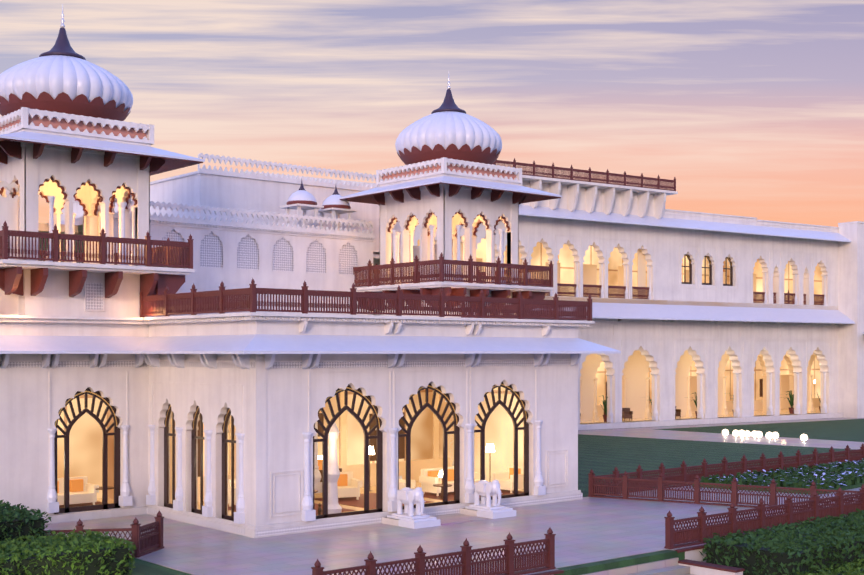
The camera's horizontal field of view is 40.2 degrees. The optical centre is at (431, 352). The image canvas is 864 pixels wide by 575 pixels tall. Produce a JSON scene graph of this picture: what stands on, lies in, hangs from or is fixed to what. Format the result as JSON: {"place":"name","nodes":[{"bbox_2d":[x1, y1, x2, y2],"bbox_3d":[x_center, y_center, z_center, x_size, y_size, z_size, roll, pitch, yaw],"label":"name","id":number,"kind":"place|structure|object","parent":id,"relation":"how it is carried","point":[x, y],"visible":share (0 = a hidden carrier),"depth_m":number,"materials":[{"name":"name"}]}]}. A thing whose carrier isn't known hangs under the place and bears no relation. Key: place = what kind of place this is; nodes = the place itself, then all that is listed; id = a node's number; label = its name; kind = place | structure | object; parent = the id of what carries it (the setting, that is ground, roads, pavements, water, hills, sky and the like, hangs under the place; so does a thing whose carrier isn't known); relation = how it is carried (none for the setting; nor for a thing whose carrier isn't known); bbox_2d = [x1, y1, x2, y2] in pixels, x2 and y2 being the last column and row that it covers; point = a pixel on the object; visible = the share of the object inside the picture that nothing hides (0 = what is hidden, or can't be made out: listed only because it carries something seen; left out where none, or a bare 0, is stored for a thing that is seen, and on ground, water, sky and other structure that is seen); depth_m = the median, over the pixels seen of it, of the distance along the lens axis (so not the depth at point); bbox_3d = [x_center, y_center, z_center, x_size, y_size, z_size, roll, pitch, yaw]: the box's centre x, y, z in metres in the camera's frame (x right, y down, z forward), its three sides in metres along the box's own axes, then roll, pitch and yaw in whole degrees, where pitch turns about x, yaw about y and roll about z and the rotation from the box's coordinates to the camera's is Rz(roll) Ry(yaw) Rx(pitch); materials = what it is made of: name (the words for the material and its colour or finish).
{"place":"outdoors","nodes":[
{"label":"outdoors","id":0,"kind":"place"},
{"bbox_2d":[0,0,863,226],"label":"sky","id":1,"kind":"structure","parent":0,"point":[754,108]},
{"bbox_2d":[57,238,821,498],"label":"palace interior walls","id":2,"kind":"structure","parent":0,"point":[85,446],"depth_m":48.55,"materials":[{"name":"beige paint"}]},
{"bbox_2d":[44,418,863,574],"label":"terrace paving","id":3,"kind":"structure","parent":0,"point":[589,529],"depth_m":35.97,"materials":[{"name":"stone"}]},
{"bbox_2d":[385,487,440,528],"bbox_3d":[-0.652,4.981,38.457,1.100,1.250,1.570,0,0,-40],"label":"elephant","id":4,"kind":"object","parent":3,"relation":"on","point":[408,498],"visible":1,"depth_m":38.17},
{"bbox_2d":[0,107,863,574],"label":"white palace walls","id":5,"kind":"structure","parent":3,"relation":"on","point":[274,413],"depth_m":44.53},
{"bbox_2d":[0,114,515,179],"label":"palace band","id":6,"kind":"object","parent":5,"relation":"attached to","point":[80,125],"visible":0.12,"depth_m":40.47,"materials":[{"name":"white stone"}]},
{"bbox_2d":[0,91,523,514],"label":"palace dome collars","id":7,"kind":"object","parent":5,"relation":"on","point":[80,104],"visible":0.35,"depth_m":41.30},
{"bbox_2d":[0,55,501,205],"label":"palace domes","id":8,"kind":"structure","parent":7,"relation":"on","point":[72,77],"depth_m":40.48,"materials":[{"name":"white stone"}]},
{"bbox_2d":[39,28,465,194],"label":"palace dome caps","id":9,"kind":"object","parent":8,"relation":"on","point":[61,46],"visible":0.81,"depth_m":41.28,"materials":[{"name":"grey metal"}]},
{"bbox_2d":[60,4,450,88],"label":"palace finials","id":10,"kind":"object","parent":9,"relation":"on","point":[62,25],"visible":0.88,"depth_m":41.37,"materials":[{"name":"metal"}]},
{"bbox_2d":[54,254,732,520],"bbox_3d":[11.383,-1.269,74.693,85.717,13.250,18.606,0,0,-59],"label":"window frame","id":11,"kind":"object","parent":5,"relation":"in","point":[324,441],"visible":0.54,"depth_m":40.01,"materials":[{"name":"black metal"}]},
{"bbox_2d":[55,254,731,431],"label":"palace gilt trim","id":12,"kind":"structure","parent":11,"relation":"attached to","point":[319,409],"depth_m":40.21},
{"bbox_2d":[0,138,823,320],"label":"red palace railings","id":13,"kind":"object","parent":5,"relation":"on","point":[159,296],"visible":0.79,"depth_m":40.80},
{"bbox_2d":[0,224,837,535],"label":"palace jali screens","id":14,"kind":"object","parent":5,"relation":"in","point":[212,252],"visible":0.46,"depth_m":43.57,"materials":[{"name":"white stone"}]},
{"bbox_2d":[0,131,863,523],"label":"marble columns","id":15,"kind":"structure","parent":5,"relation":"attached to","point":[240,349],"depth_m":40.35,"materials":[{"name":"white stone"}]},
{"bbox_2d":[97,296,836,515],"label":"palace polished floors","id":16,"kind":"structure","parent":5,"relation":"attached to","point":[601,419],"depth_m":88.92,"materials":[{"name":"beige stone"}]},
{"bbox_2d":[57,465,523,506],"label":"sofas","id":17,"kind":"object","parent":16,"relation":"on","point":[88,493],"visible":0.4,"depth_m":43.06,"materials":[{"name":"beige fabric"}]},
{"bbox_2d":[57,459,520,492],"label":"furniture cushions","id":18,"kind":"object","parent":17,"relation":"on","point":[75,485],"visible":0.29,"depth_m":43.26,"materials":[{"name":"fabric"}]},
{"bbox_2d":[96,412,490,514],"bbox_3d":[-5.255,2.831,42.675,17.080,5.050,8.720,0,0,-40],"label":"furniture wood","id":19,"kind":"object","parent":16,"relation":"on","point":[372,442],"visible":0.17,"depth_m":45.83,"materials":[{"name":"brown wood"}]},
{"bbox_2d":[580,406,680,419],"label":"arcade chairs","id":20,"kind":"object","parent":16,"relation":"on","point":[627,413],"visible":0.21,"depth_m":91.59,"materials":[{"name":"brown wood"}]},
{"bbox_2d":[599,391,820,414],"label":"arcade palm fronds","id":21,"kind":"object","parent":16,"relation":"on","point":[791,400],"visible":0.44,"depth_m":94.22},
{"bbox_2d":[603,406,820,421],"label":"arcade planters","id":22,"kind":"object","parent":16,"relation":"on","point":[791,410],"visible":0.4,"depth_m":100.29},
{"bbox_2d":[170,243,820,503],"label":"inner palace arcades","id":23,"kind":"object","parent":5,"relation":"attached to","point":[635,383],"visible":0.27,"depth_m":92.72,"materials":[{"name":"beige paint"}]},
{"bbox_2d":[44,444,863,574],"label":"garden fence","id":24,"kind":"object","parent":3,"relation":"on","point":[150,541],"visible":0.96,"depth_m":36.64,"materials":[{"name":"brown wood"}]},
{"bbox_2d":[432,513,488,524],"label":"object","id":25,"kind":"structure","parent":3,"relation":"on","point":[447,519],"depth_m":39.62,"materials":[{"name":"stone"}]},
{"bbox_2d":[462,480,515,518],"bbox_3d":[1.960,4.981,40.681,1.100,1.250,1.570,0,0,-40],"label":"elephant","id":26,"kind":"object","parent":3,"relation":"on","point":[485,490],"visible":1,"depth_m":40.39},
{"bbox_2d":[692,458,863,494],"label":"flower bed foliage","id":27,"kind":"object","parent":3,"relation":"on","point":[853,480],"visible":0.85,"depth_m":49.62,"materials":[{"name":"green plant"}]},
{"bbox_2d":[710,458,863,486],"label":"flowers","id":28,"kind":"object","parent":27,"relation":"on","point":[807,473],"visible":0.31,"depth_m":50.76,"materials":[{"name":"white plant"}]},
{"bbox_2d":[46,418,863,574],"bbox_3d":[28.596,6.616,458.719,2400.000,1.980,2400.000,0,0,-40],"label":"lawn","id":29,"kind":"structure","parent":0,"point":[598,455],"depth_m":67.03,"materials":[{"name":"green plant"}]},
{"bbox_2d":[0,500,51,541],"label":"hedge","id":30,"kind":"object","parent":29,"relation":"on","point":[13,512],"depth_m":31.06,"materials":[{"name":"green plant"}]},
{"bbox_2d":[0,529,135,574],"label":"hedge","id":31,"kind":"object","parent":29,"relation":"on","point":[15,547],"depth_m":29.35,"materials":[{"name":"green plant"}]},
{"bbox_2d":[699,508,863,574],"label":"hedge","id":32,"kind":"object","parent":29,"relation":"on","point":[838,538],"depth_m":33.20,"materials":[{"name":"green plant"}]},
{"bbox_2d":[796,559,863,574],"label":"hedge","id":33,"kind":"object","parent":29,"relation":"on","point":[852,569],"depth_m":32.22,"materials":[{"name":"green plant"}]},
{"bbox_2d":[318,380,814,476],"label":"palace lanterns","id":34,"kind":"object","parent":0,"point":[489,447],"visible":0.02,"depth_m":46.60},
{"bbox_2d":[606,379,806,441],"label":"palace timber doors","id":35,"kind":"structure","parent":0,"point":[761,387],"depth_m":106.73,"materials":[{"name":"brown wood"}]}
]}

